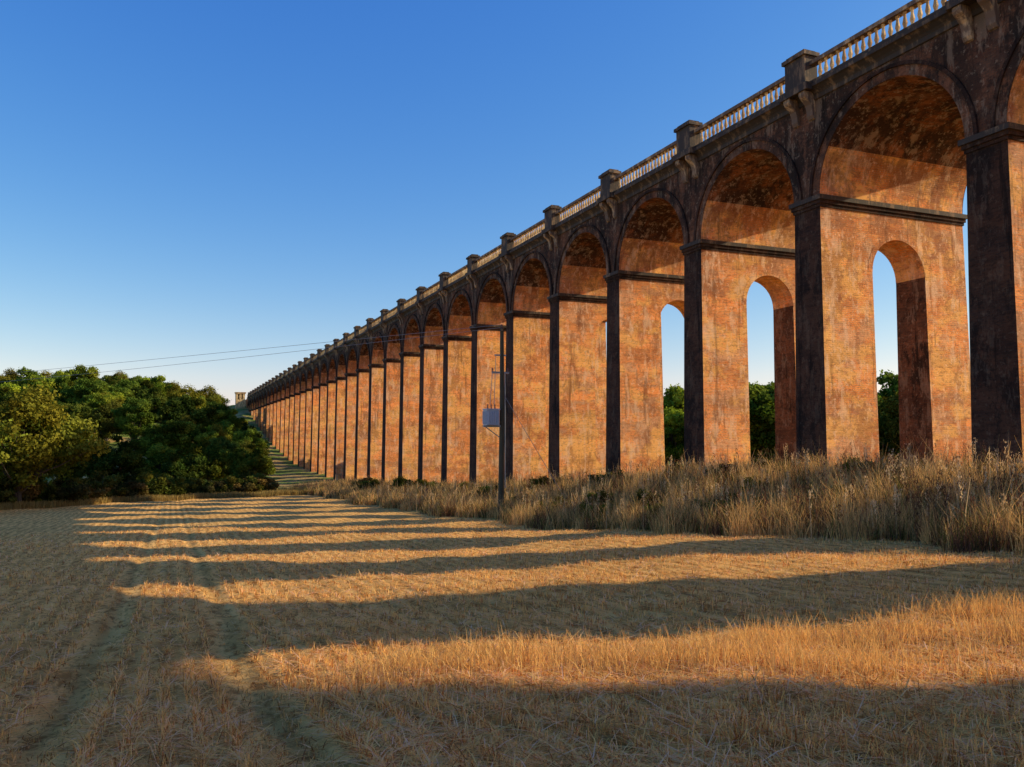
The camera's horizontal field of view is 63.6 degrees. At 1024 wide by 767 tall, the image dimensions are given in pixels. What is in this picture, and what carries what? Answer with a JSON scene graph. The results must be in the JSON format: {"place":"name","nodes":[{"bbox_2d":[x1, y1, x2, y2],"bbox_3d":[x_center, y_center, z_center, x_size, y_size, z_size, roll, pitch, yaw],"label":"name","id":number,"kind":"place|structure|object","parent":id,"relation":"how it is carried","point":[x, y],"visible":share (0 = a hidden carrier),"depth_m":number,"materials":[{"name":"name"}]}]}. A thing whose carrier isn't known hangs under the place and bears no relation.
{"place":"outdoors","nodes":[
{"label":"outdoors","id":0,"kind":"place"},
{"bbox_2d":[0,0,969,405],"label":"sky","id":1,"kind":"structure","parent":0,"point":[186,178],"materials":[{"name":"blue"}]},
{"bbox_2d":[0,405,1023,766],"bbox_3d":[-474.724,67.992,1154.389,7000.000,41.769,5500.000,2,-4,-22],"label":"ground","id":2,"kind":"structure","parent":0,"point":[256,513],"depth_m":17.89,"materials":[{"name":"brown soil"}]},
{"bbox_2d":[1,428,54,483],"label":"beech tree","id":3,"kind":"object","parent":2,"relation":"on","point":[40,479],"visible":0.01,"depth_m":120.24,"materials":[{"name":"green plant"}]},
{"bbox_2d":[0,381,110,502],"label":"oak tree","id":4,"kind":"object","parent":2,"relation":"on","point":[30,422],"visible":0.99,"depth_m":99.78,"materials":[{"name":"green plant"}]},
{"bbox_2d":[47,448,91,481],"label":"oak tree","id":5,"kind":"object","parent":2,"relation":"on","point":[78,470],"visible":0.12,"depth_m":143.71,"materials":[{"name":"green plant"}]},
{"bbox_2d":[83,434,149,483],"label":"oak tree","id":6,"kind":"object","parent":2,"relation":"on","point":[125,458],"visible":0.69,"depth_m":123.44,"materials":[{"name":"green plant"}]},
{"bbox_2d":[115,378,144,397],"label":"ash tree","id":7,"kind":"object","parent":2,"relation":"on","point":[125,382],"visible":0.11,"depth_m":270.58,"materials":[{"name":"green plant"}]},
{"bbox_2d":[0,470,279,504],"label":"hedgerow","id":8,"kind":"object","parent":2,"relation":"on","point":[104,484],"visible":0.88,"depth_m":118.96,"materials":[{"name":"green plant"}]},
{"bbox_2d":[124,382,167,422],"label":"oak tree","id":9,"kind":"object","parent":2,"relation":"on","point":[155,398],"visible":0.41,"depth_m":264.24,"materials":[{"name":"green plant"}]},
{"bbox_2d":[130,442,183,478],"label":"beech tree","id":10,"kind":"object","parent":2,"relation":"on","point":[157,454],"visible":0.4,"depth_m":142.33,"materials":[{"name":"green plant"}]},
{"bbox_2d":[158,449,206,480],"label":"oak tree","id":11,"kind":"object","parent":2,"relation":"on","point":[174,466],"visible":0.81,"depth_m":134.70,"materials":[{"name":"green plant"}]},
{"bbox_2d":[155,394,218,426],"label":"beech tree","id":12,"kind":"object","parent":2,"relation":"on","point":[176,408],"visible":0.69,"depth_m":261.13,"materials":[{"name":"green plant"}]},
{"bbox_2d":[187,440,231,480],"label":"oak tree","id":13,"kind":"object","parent":2,"relation":"on","point":[216,465],"visible":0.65,"depth_m":148.31,"materials":[{"name":"green plant"}]},
{"bbox_2d":[200,436,248,480],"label":"beech tree","id":14,"kind":"object","parent":2,"relation":"on","point":[232,446],"visible":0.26,"depth_m":163.42,"materials":[{"name":"green plant"}]},
{"bbox_2d":[234,392,245,407],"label":"stone pavilion","id":15,"kind":"structure","parent":2,"relation":"on","point":[239,399],"depth_m":436.64,"materials":[{"name":"stone"}]},
{"bbox_2d":[235,422,257,431],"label":"oak tree","id":16,"kind":"object","parent":2,"relation":"on","point":[244,427],"visible":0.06,"depth_m":265.34,"materials":[{"name":"green plant"}]},
{"bbox_2d":[229,431,269,448],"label":"beech tree","id":17,"kind":"object","parent":2,"relation":"on","point":[259,434],"visible":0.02,"depth_m":235.16,"materials":[{"name":"green plant"}]},
{"bbox_2d":[225,443,275,478],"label":"oak tree","id":18,"kind":"object","parent":2,"relation":"on","point":[240,461],"visible":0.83,"depth_m":142.25,"materials":[{"name":"green plant"}]},
{"bbox_2d":[232,427,268,449],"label":"ash tree","id":19,"kind":"object","parent":2,"relation":"on","point":[250,434],"visible":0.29,"depth_m":204.48,"materials":[{"name":"green plant"}]},
{"bbox_2d":[238,440,275,468],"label":"oak tree","id":20,"kind":"object","parent":2,"relation":"on","point":[244,444],"visible":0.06,"depth_m":168.52,"materials":[{"name":"green plant"}]},
{"bbox_2d":[0,365,899,468],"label":"distant woodland","id":21,"kind":"object","parent":2,"relation":"on","point":[105,404],"visible":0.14,"depth_m":228.45,"materials":[{"name":"green plant"}]},
{"bbox_2d":[0,517,1023,766],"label":"straw stubble","id":22,"kind":"object","parent":2,"relation":"on","point":[716,649],"visible":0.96,"depth_m":9.98,"materials":[{"name":"beige plant"}]},
{"bbox_2d":[0,435,1023,554],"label":"tall grass","id":23,"kind":"structure","parent":2,"relation":"on","point":[927,501],"depth_m":38.48,"materials":[{"name":"beige plant"}]},
{"bbox_2d":[482,324,559,511],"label":"utility pole","id":24,"kind":"object","parent":2,"relation":"on","point":[490,416],"visible":0.96,"depth_m":65.02,"materials":[{"name":"wood"}]},
{"bbox_2d":[4,325,494,381],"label":"overhead wires","id":25,"kind":"object","parent":24,"relation":"attached to","point":[264,348],"visible":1,"depth_m":75.94,"materials":[{"name":"black metal"}]},
{"bbox_2d":[351,457,879,521],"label":"bramble scrub","id":26,"kind":"object","parent":2,"relation":"on","point":[364,482],"visible":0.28,"depth_m":51.35,"materials":[{"name":"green plant"}]},
{"bbox_2d":[245,0,1023,483],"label":"brick railway viaduct","id":27,"kind":"object","parent":2,"relation":"on","point":[805,196],"visible":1,"depth_m":61.08,"materials":[{"name":"brick"}]}
]}

